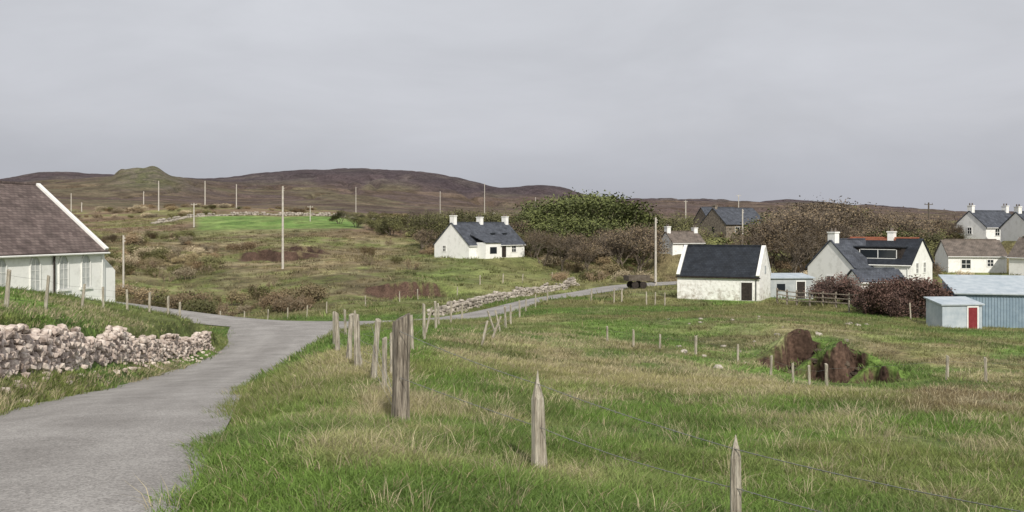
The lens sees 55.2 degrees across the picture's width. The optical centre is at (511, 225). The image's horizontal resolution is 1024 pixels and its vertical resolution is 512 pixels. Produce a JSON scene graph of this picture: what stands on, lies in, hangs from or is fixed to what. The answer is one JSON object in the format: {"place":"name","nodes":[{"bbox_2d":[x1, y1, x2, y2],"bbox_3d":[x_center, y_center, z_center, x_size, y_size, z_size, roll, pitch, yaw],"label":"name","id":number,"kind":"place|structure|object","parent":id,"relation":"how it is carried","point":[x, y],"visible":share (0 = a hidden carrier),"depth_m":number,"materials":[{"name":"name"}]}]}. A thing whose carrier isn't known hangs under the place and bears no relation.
{"place":"outdoors","nodes":[
{"label":"outdoors","id":0,"kind":"place"},
{"bbox_2d":[0,323,220,400],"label":"dry stone wall","id":1,"kind":"structure","parent":0,"point":[24,348],"depth_m":28.18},
{"bbox_2d":[118,281,676,326],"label":"road","id":2,"kind":"structure","parent":0,"point":[218,320],"depth_m":75.81,"materials":[{"name":"asphalt"}]},
{"bbox_2d":[0,166,1023,511],"bbox_3d":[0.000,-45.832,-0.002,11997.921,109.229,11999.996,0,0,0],"label":"ground","id":3,"kind":"structure","parent":0,"point":[362,190],"depth_m":134.30,"materials":[{"name":"plant"}]},
{"bbox_2d":[0,181,114,301],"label":"church","id":4,"kind":"structure","parent":3,"relation":"on","point":[44,232],"depth_m":59.29,"materials":[{"name":"paint"}]},
{"bbox_2d":[0,255,89,290],"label":"window panes","id":5,"kind":"structure","parent":4,"relation":"in","point":[86,262],"depth_m":58.36,"materials":[{"name":"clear glass"}]},
{"bbox_2d":[4,269,180,318],"bbox_3d":[-16.837,3.250,38.860,2.020,4.589,30.518,0,0,-9],"label":"wire fence","id":6,"kind":"object","parent":3,"relation":"on","point":[7,289],"visible":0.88,"depth_m":34.57,"materials":[{"name":"grey wood"}]},
{"bbox_2d":[122,235,124,287],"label":"utility pole","id":7,"kind":"object","parent":3,"relation":"on","point":[123,283],"visible":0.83,"depth_m":99.93,"materials":[{"name":"grey wood"}]},
{"bbox_2d":[0,325,347,511],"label":"lane","id":8,"kind":"structure","parent":3,"relation":"on","point":[96,451],"depth_m":13.16,"materials":[{"name":"asphalt"}]},
{"bbox_2d":[151,211,352,223],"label":"dry stone wall","id":9,"kind":"structure","parent":3,"relation":"on","point":[173,219],"depth_m":298.12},
{"bbox_2d":[282,186,283,268],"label":"utility pole","id":10,"kind":"object","parent":3,"relation":"on","point":[282,227],"visible":0.83,"depth_m":134.89,"materials":[{"name":"grey wood"}]},
{"bbox_2d":[327,210,350,223],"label":"olive tree","id":11,"kind":"object","parent":3,"relation":"on","point":[342,213],"visible":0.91,"depth_m":249.21,"materials":[{"name":"green plant"}]},
{"bbox_2d":[343,210,367,227],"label":"olive tree","id":12,"kind":"object","parent":3,"relation":"on","point":[357,219],"visible":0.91,"depth_m":239.32,"materials":[{"name":"green plant"}]},
{"bbox_2d":[332,309,391,404],"bbox_3d":[-5.296,3.880,31.956,1.120,3.769,36.590,0,0,-10],"label":"wire fence","id":13,"kind":"object","parent":3,"relation":"on","point":[354,316],"visible":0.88,"depth_m":23.92,"materials":[{"name":"grey wood"}]},
{"bbox_2d":[362,212,391,227],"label":"olive tree","id":14,"kind":"object","parent":3,"relation":"on","point":[373,220],"visible":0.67,"depth_m":229.13,"materials":[{"name":"green plant"}]},
{"bbox_2d":[220,272,552,319],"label":"wire fence","id":15,"kind":"object","parent":3,"relation":"on","point":[375,300],"visible":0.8,"depth_m":90.04,"materials":[{"name":"grey wood"}]},
{"bbox_2d":[373,214,403,235],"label":"olive tree","id":16,"kind":"object","parent":3,"relation":"on","point":[384,224],"visible":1,"depth_m":214.26,"materials":[{"name":"green plant"}]},
{"bbox_2d":[391,210,418,232],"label":"olive tree","id":17,"kind":"object","parent":3,"relation":"on","point":[405,218],"visible":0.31,"depth_m":229.23,"materials":[{"name":"green plant"}]},
{"bbox_2d":[361,301,462,388],"bbox_3d":[-3.231,4.446,42.519,1.617,4.558,47.147,0,0,0],"label":"wire fence","id":18,"kind":"object","parent":3,"relation":"on","point":[424,334],"visible":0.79,"depth_m":30.96,"materials":[{"name":"grey wood"}]},
{"bbox_2d":[402,212,445,243],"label":"olive tree","id":19,"kind":"object","parent":3,"relation":"on","point":[419,222],"visible":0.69,"depth_m":187.47,"materials":[{"name":"green plant"}]},
{"bbox_2d":[411,227,440,253],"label":"budding tree","id":20,"kind":"object","parent":3,"relation":"on","point":[423,239],"visible":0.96,"depth_m":173.50,"materials":[{"name":"brown plant"}]},
{"bbox_2d":[427,210,473,230],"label":"olive tree","id":21,"kind":"object","parent":3,"relation":"on","point":[442,220],"visible":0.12,"depth_m":194.68,"materials":[{"name":"green plant"}]},
{"bbox_2d":[443,209,490,225],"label":"olive tree","id":22,"kind":"object","parent":3,"relation":"on","point":[460,215],"visible":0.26,"depth_m":197.69,"materials":[{"name":"green plant"}]},
{"bbox_2d":[433,213,525,258],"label":"white cottage","id":23,"kind":"structure","parent":3,"relation":"on","point":[480,238],"depth_m":151.50,"materials":[{"name":"paint"}]},
{"bbox_2d":[427,277,579,315],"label":"dry stone wall","id":24,"kind":"structure","parent":3,"relation":"on","point":[478,301],"depth_m":93.75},
{"bbox_2d":[0,306,1023,495],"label":"meadow grass","id":25,"kind":"structure","parent":3,"relation":"on","point":[560,410],"depth_m":18.78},
{"bbox_2d":[0,284,1023,399],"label":"field grass","id":26,"kind":"structure","parent":3,"relation":"on","point":[321,341],"depth_m":46.63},
{"bbox_2d":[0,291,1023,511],"bbox_3d":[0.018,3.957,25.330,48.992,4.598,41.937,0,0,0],"label":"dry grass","id":27,"kind":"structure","parent":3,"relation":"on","point":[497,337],"depth_m":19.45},
{"bbox_2d":[481,290,547,345],"bbox_3d":[0.655,5.210,60.046,1.067,3.429,48.332,0,0,5],"label":"wire fence","id":28,"kind":"object","parent":3,"relation":"on","point":[496,327],"visible":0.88,"depth_m":45.97,"materials":[{"name":"grey wood"}]},
{"bbox_2d":[69,203,973,315],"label":"scrub","id":29,"kind":"object","parent":3,"relation":"on","point":[203,257],"visible":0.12,"depth_m":138.01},
{"bbox_2d":[508,219,537,234],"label":"budding tree","id":30,"kind":"object","parent":3,"relation":"on","point":[518,226],"visible":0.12,"depth_m":173.62,"materials":[{"name":"brown plant"}]},
{"bbox_2d":[519,229,557,256],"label":"budding tree","id":31,"kind":"object","parent":3,"relation":"on","point":[525,237],"visible":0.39,"depth_m":159.30,"materials":[{"name":"brown plant"}]},
{"bbox_2d":[521,229,568,265],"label":"budding tree","id":32,"kind":"object","parent":3,"relation":"on","point":[533,238],"visible":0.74,"depth_m":150.28,"materials":[{"name":"brown plant"}]},
{"bbox_2d":[79,212,1018,319],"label":"moor tussocks","id":33,"kind":"object","parent":3,"relation":"on","point":[379,259],"visible":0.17,"depth_m":130.78,"materials":[{"name":"green plant"}]},
{"bbox_2d":[522,217,586,254],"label":"willow tree","id":34,"kind":"object","parent":3,"relation":"on","point":[551,226],"visible":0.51,"depth_m":166.80,"materials":[{"name":"green plant"}]},
{"bbox_2d":[515,210,607,257],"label":"willow tree","id":35,"kind":"object","parent":3,"relation":"on","point":[539,220],"visible":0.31,"depth_m":171.90,"materials":[{"name":"green plant"}]},
{"bbox_2d":[509,201,614,249],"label":"willow tree","id":36,"kind":"object","parent":3,"relation":"on","point":[531,214],"visible":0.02,"depth_m":189.23,"materials":[{"name":"green plant"}]},
{"bbox_2d":[513,189,612,220],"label":"willow tree","id":37,"kind":"object","parent":3,"relation":"on","point":[536,206],"visible":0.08,"depth_m":199.31,"materials":[{"name":"green plant"}]},
{"bbox_2d":[518,197,609,252],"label":"willow tree","id":38,"kind":"object","parent":3,"relation":"on","point":[574,209],"visible":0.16,"depth_m":179.04,"materials":[{"name":"green plant"}]},
{"bbox_2d":[545,233,590,271],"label":"budding tree","id":39,"kind":"object","parent":3,"relation":"on","point":[563,245],"visible":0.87,"depth_m":144.22,"materials":[{"name":"brown plant"}]},
{"bbox_2d":[552,230,597,263],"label":"budding tree","id":40,"kind":"object","parent":3,"relation":"on","point":[575,236],"visible":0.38,"depth_m":150.12,"materials":[{"name":"brown plant"}]},
{"bbox_2d":[144,411,1023,511],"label":"verge grass","id":41,"kind":"structure","parent":3,"relation":"on","point":[228,492],"depth_m":10.32,"materials":[{"name":"plant"}]},
{"bbox_2d":[546,191,629,249],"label":"willow tree","id":42,"kind":"object","parent":3,"relation":"on","point":[582,201],"visible":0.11,"depth_m":192.53,"materials":[{"name":"green plant"}]},
{"bbox_2d":[564,242,612,269],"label":"budding tree","id":43,"kind":"object","parent":3,"relation":"on","point":[578,253],"visible":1,"depth_m":139.36,"materials":[{"name":"brown plant"}]},
{"bbox_2d":[550,214,629,261],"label":"willow tree","id":44,"kind":"object","parent":3,"relation":"on","point":[593,225],"visible":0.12,"depth_m":170.20,"materials":[{"name":"green plant"}]},
{"bbox_2d":[549,187,633,203],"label":"willow tree","id":45,"kind":"object","parent":3,"relation":"on","point":[613,196],"visible":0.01,"depth_m":209.37,"materials":[{"name":"green plant"}]},
{"bbox_2d":[587,228,625,256],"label":"budding tree","id":46,"kind":"object","parent":3,"relation":"on","point":[597,233],"visible":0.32,"depth_m":163.22,"materials":[{"name":"brown plant"}]},
{"bbox_2d":[549,194,671,256],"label":"willow tree","id":47,"kind":"object","parent":3,"relation":"on","point":[630,211],"visible":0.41,"depth_m":178.53,"materials":[{"name":"green plant"}]},
{"bbox_2d":[595,228,642,267],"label":"budding tree","id":48,"kind":"object","parent":3,"relation":"on","point":[616,246],"visible":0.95,"depth_m":150.52,"materials":[{"name":"brown plant"}]},
{"bbox_2d":[590,216,658,259],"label":"willow tree","id":49,"kind":"object","parent":3,"relation":"on","point":[615,225],"visible":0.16,"depth_m":172.37,"materials":[{"name":"green plant"}]},
{"bbox_2d":[590,288,665,304],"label":"wire fence","id":50,"kind":"object","parent":3,"relation":"on","point":[635,297],"visible":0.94,"depth_m":82.93,"materials":[{"name":"grey wood"}]},
{"bbox_2d":[603,224,672,272],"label":"budding tree","id":51,"kind":"object","parent":3,"relation":"on","point":[647,244],"visible":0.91,"depth_m":150.06,"materials":[{"name":"brown plant"}]},
{"bbox_2d":[624,275,655,288],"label":"farm trailer","id":52,"kind":"object","parent":3,"relation":"on","point":[638,279],"visible":1,"depth_m":111.40,"materials":[{"name":"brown wood"}]},
{"bbox_2d":[613,221,680,267],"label":"budding tree","id":53,"kind":"object","parent":3,"relation":"on","point":[660,231],"visible":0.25,"depth_m":164.14,"materials":[{"name":"brown plant"}]},
{"bbox_2d":[654,217,656,284],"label":"utility pole","id":54,"kind":"object","parent":3,"relation":"on","point":[655,279],"visible":0.83,"depth_m":119.90,"materials":[{"name":"grey wood"}]},
{"bbox_2d":[627,217,686,252],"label":"olive tree","id":55,"kind":"object","parent":3,"relation":"on","point":[669,223],"visible":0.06,"depth_m":189.39,"materials":[{"name":"green plant"}]},
{"bbox_2d":[659,233,681,255],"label":"walls","id":56,"kind":"structure","parent":3,"relation":"on","point":[674,249],"depth_m":152.53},
{"bbox_2d":[661,232,705,242],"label":"roof","id":57,"kind":"structure","parent":56,"relation":"on","point":[684,237],"depth_m":153.74,"materials":[{"name":"brown tile"}]},
{"bbox_2d":[649,210,721,241],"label":"bush","id":58,"kind":"object","parent":3,"relation":"on","point":[708,229],"visible":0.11,"depth_m":199.11,"materials":[{"name":"green plant"}]},
{"bbox_2d":[694,209,704,229],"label":"walls","id":59,"kind":"structure","parent":3,"relation":"on","point":[700,217],"depth_m":229.03,"materials":[{"name":"stone"}]},
{"bbox_2d":[391,313,1023,511],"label":"wire fence","id":60,"kind":"object","parent":3,"relation":"on","point":[401,336],"visible":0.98,"depth_m":11.36,"materials":[{"name":"grey wood"}]},
{"bbox_2d":[675,244,770,300],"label":"whitewashed barn","id":61,"kind":"structure","parent":3,"relation":"on","point":[726,272],"depth_m":87.12,"materials":[{"name":"paint"}]},
{"bbox_2d":[741,283,751,300],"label":"door","id":62,"kind":"structure","parent":61,"relation":"in","point":[746,288],"depth_m":85.45,"materials":[{"name":"brown wood"}]},
{"bbox_2d":[700,209,749,237],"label":"walls","id":63,"kind":"structure","parent":3,"relation":"on","point":[714,220],"depth_m":207.74,"materials":[{"name":"stone"}]},
{"bbox_2d":[700,208,761,224],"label":"roof","id":64,"kind":"structure","parent":63,"relation":"on","point":[730,216],"depth_m":209.16,"materials":[{"name":"stone"}]},
{"bbox_2d":[711,208,794,256],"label":"willow tree","id":65,"kind":"object","parent":3,"relation":"on","point":[724,239],"visible":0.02,"depth_m":183.91,"materials":[{"name":"green plant"}]},
{"bbox_2d":[720,229,798,266],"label":"budding tree","id":66,"kind":"object","parent":3,"relation":"on","point":[754,241],"visible":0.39,"depth_m":142.54,"materials":[{"name":"brown plant"}]},
{"bbox_2d":[721,212,801,266],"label":"budding tree","id":67,"kind":"object","parent":3,"relation":"on","point":[779,227],"visible":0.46,"depth_m":146.15,"materials":[{"name":"brown plant"}]},
{"bbox_2d":[668,316,867,368],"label":"field stones","id":68,"kind":"object","parent":3,"relation":"on","point":[720,366],"visible":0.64,"depth_m":45.51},
{"bbox_2d":[748,205,825,268],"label":"budding tree","id":69,"kind":"object","parent":3,"relation":"on","point":[784,218],"visible":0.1,"depth_m":158.24,"materials":[{"name":"brown plant"}]},
{"bbox_2d":[771,273,815,298],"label":"grey outbuilding","id":70,"kind":"structure","parent":3,"relation":"on","point":[794,282],"depth_m":92.15,"materials":[{"name":"paint"}]},
{"bbox_2d":[797,282,804,298],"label":"door","id":71,"kind":"structure","parent":70,"relation":"in","point":[800,285],"depth_m":92.19,"materials":[{"name":"brown wood"}]},
{"bbox_2d":[746,209,842,272],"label":"budding tree","id":72,"kind":"object","parent":3,"relation":"on","point":[797,222],"visible":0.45,"depth_m":144.60,"materials":[{"name":"brown plant"}]},
{"bbox_2d":[767,226,827,272],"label":"budding tree","id":73,"kind":"object","parent":3,"relation":"on","point":[794,240],"visible":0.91,"depth_m":133.85,"materials":[{"name":"brown plant"}]},
{"bbox_2d":[606,326,997,385],"bbox_3d":[9.743,5.107,36.782,17.893,1.616,3.442,0,0,42],"label":"wire fence","id":74,"kind":"object","parent":3,"relation":"on","point":[826,364],"visible":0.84,"depth_m":34.47,"materials":[{"name":"grey wood"}]},
{"bbox_2d":[756,195,853,251],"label":"budding tree","id":75,"kind":"object","parent":3,"relation":"on","point":[785,213],"visible":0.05,"depth_m":175.20,"materials":[{"name":"brown plant"}]},
{"bbox_2d":[768,200,848,255],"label":"budding tree","id":76,"kind":"object","parent":3,"relation":"on","point":[826,217],"visible":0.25,"depth_m":152.94,"materials":[{"name":"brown plant"}]},
{"bbox_2d":[776,288,856,307],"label":"timber fence","id":77,"kind":"object","parent":3,"relation":"on","point":[810,297],"visible":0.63,"depth_m":81.92,"materials":[{"name":"brown wood"}]},
{"bbox_2d":[786,195,859,227],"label":"budding tree","id":78,"kind":"object","parent":3,"relation":"on","point":[817,207],"visible":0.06,"depth_m":173.93,"materials":[{"name":"brown plant"}]},
{"bbox_2d":[808,242,853,285],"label":"walls","id":79,"kind":"structure","parent":3,"relation":"on","point":[830,259],"depth_m":100.93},
{"bbox_2d":[805,240,873,268],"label":"roof","id":80,"kind":"structure","parent":79,"relation":"on","point":[854,257],"depth_m":100.11,"materials":[{"name":"tile"}]},
{"bbox_2d":[827,228,839,242],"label":"chimney","id":81,"kind":"object","parent":80,"relation":"on","point":[833,236],"visible":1,"depth_m":100.58,"materials":[{"name":"paint"}]},
{"bbox_2d":[795,215,867,254],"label":"budding tree","id":82,"kind":"object","parent":3,"relation":"on","point":[840,229],"visible":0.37,"depth_m":139.17,"materials":[{"name":"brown plant"}]},
{"bbox_2d":[812,280,851,304],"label":"russet bush","id":83,"kind":"object","parent":3,"relation":"on","point":[839,296],"visible":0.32,"depth_m":84.60,"materials":[{"name":"brown plant"}]},
{"bbox_2d":[802,272,864,304],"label":"russet bush","id":84,"kind":"object","parent":3,"relation":"on","point":[846,283],"visible":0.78,"depth_m":83.05,"materials":[{"name":"brown plant"}]},
{"bbox_2d":[799,225,868,264],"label":"budding tree","id":85,"kind":"object","parent":3,"relation":"on","point":[857,235],"visible":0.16,"depth_m":138.67,"materials":[{"name":"brown plant"}]},
{"bbox_2d":[775,348,902,381],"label":"bank stones","id":86,"kind":"object","parent":3,"relation":"on","point":[847,364],"visible":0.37,"depth_m":38.66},
{"bbox_2d":[796,195,892,244],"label":"budding tree","id":87,"kind":"object","parent":3,"relation":"on","point":[852,210],"visible":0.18,"depth_m":161.69,"materials":[{"name":"brown plant"}]},
{"bbox_2d":[818,217,887,239],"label":"budding tree","id":88,"kind":"object","parent":3,"relation":"on","point":[868,231],"visible":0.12,"depth_m":145.34,"materials":[{"name":"brown plant"}]},
{"bbox_2d":[856,291,883,314],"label":"russet bush","id":89,"kind":"object","parent":3,"relation":"on","point":[869,309],"visible":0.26,"depth_m":71.48,"materials":[{"name":"brown plant"}]},
{"bbox_2d":[832,208,910,235],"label":"budding tree","id":90,"kind":"object","parent":3,"relation":"on","point":[875,222],"visible":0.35,"depth_m":158.79,"materials":[{"name":"brown plant"}]},
{"bbox_2d":[846,282,899,310],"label":"russet bush","id":91,"kind":"object","parent":3,"relation":"on","point":[856,301],"visible":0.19,"depth_m":72.10,"materials":[{"name":"brown plant"}]},
{"bbox_2d":[843,267,905,296],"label":"wing","id":92,"kind":"structure","parent":3,"relation":"on","point":[865,274],"depth_m":93.16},
{"bbox_2d":[850,228,933,280],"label":"wing","id":93,"kind":"structure","parent":3,"relation":"on","point":[908,256],"depth_m":99.54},
{"bbox_2d":[871,284,915,317],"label":"russet bush","id":94,"kind":"object","parent":3,"relation":"on","point":[893,299],"visible":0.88,"depth_m":68.98,"materials":[{"name":"brown plant"}]},
{"bbox_2d":[851,275,949,316],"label":"russet bush","id":95,"kind":"object","parent":3,"relation":"on","point":[877,288],"visible":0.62,"depth_m":70.53,"materials":[{"name":"brown plant"}]},
{"bbox_2d":[866,206,939,241],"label":"budding tree","id":96,"kind":"object","parent":3,"relation":"on","point":[911,228],"visible":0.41,"depth_m":160.44,"materials":[{"name":"brown plant"}]},
{"bbox_2d":[872,210,946,238],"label":"budding tree","id":97,"kind":"object","parent":3,"relation":"on","point":[906,222],"visible":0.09,"depth_m":167.87,"materials":[{"name":"brown plant"}]},
{"bbox_2d":[900,301,925,318],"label":"russet bush","id":98,"kind":"object","parent":3,"relation":"on","point":[915,315],"visible":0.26,"depth_m":70.26,"materials":[{"name":"brown plant"}]},
{"bbox_2d":[876,273,955,318],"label":"russet bush","id":99,"kind":"object","parent":3,"relation":"on","point":[925,285],"visible":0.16,"depth_m":70.91,"materials":[{"name":"brown plant"}]},
{"bbox_2d":[891,212,950,238],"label":"budding tree","id":100,"kind":"object","parent":3,"relation":"on","point":[943,229],"visible":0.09,"depth_m":174.07,"materials":[{"name":"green plant"}]},
{"bbox_2d":[896,223,948,255],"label":"tree","id":101,"kind":"object","parent":3,"relation":"on","point":[933,240],"visible":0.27,"depth_m":158.77,"materials":[{"name":"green plant"}]},
{"bbox_2d":[926,209,961,255],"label":"budding tree","id":102,"kind":"object","parent":3,"relation":"on","point":[943,222],"visible":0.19,"depth_m":179.91,"materials":[{"name":"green plant"}]},
{"bbox_2d":[941,221,964,237],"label":"budding tree","id":103,"kind":"object","parent":3,"relation":"on","point":[958,229],"visible":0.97,"depth_m":164.12,"materials":[{"name":"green plant"}]},
{"bbox_2d":[923,296,984,328],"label":"shed","id":104,"kind":"structure","parent":3,"relation":"on","point":[955,311],"depth_m":63.20,"materials":[{"name":"paint"}]},
{"bbox_2d":[968,307,976,328],"bbox_3d":[29.717,6.025,63.214,0.620,1.450,0.040,0,0,-6],"label":"door","id":105,"kind":"structure","parent":104,"relation":"in","point":[972,312],"depth_m":63.19,"materials":[{"name":"red paint"}]},
{"bbox_2d":[933,239,1007,272],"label":"white bungalow","id":106,"kind":"object","parent":3,"relation":"on","point":[979,255],"visible":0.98,"depth_m":127.94,"materials":[{"name":"paint"}]},
{"bbox_2d":[955,212,999,239],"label":"walls","id":107,"kind":"structure","parent":3,"relation":"on","point":[980,230],"depth_m":161.85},
{"bbox_2d":[952,211,1011,227],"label":"roof","id":108,"kind":"structure","parent":107,"relation":"on","point":[992,219],"depth_m":162.95,"materials":[{"name":"tile"}]},
{"bbox_2d":[938,274,1023,327],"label":"blue farm shed","id":109,"kind":"structure","parent":3,"relation":"on","point":[1001,297],"depth_m":70.61,"materials":[{"name":"metal"}]},
{"bbox_2d":[1000,213,1023,241],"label":"walls","id":110,"kind":"structure","parent":3,"relation":"on","point":[1012,228],"depth_m":153.80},
{"bbox_2d":[1007,236,1023,274],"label":"white bungalow","id":111,"kind":"object","parent":3,"relation":"on","point":[1015,256],"visible":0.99,"depth_m":121.53,"materials":[{"name":"paint"}]},
{"bbox_2d":[0,0,1023,210],"label":"sky","id":112,"kind":"structure","parent":0,"point":[895,103],"materials":[{"name":"grey"}]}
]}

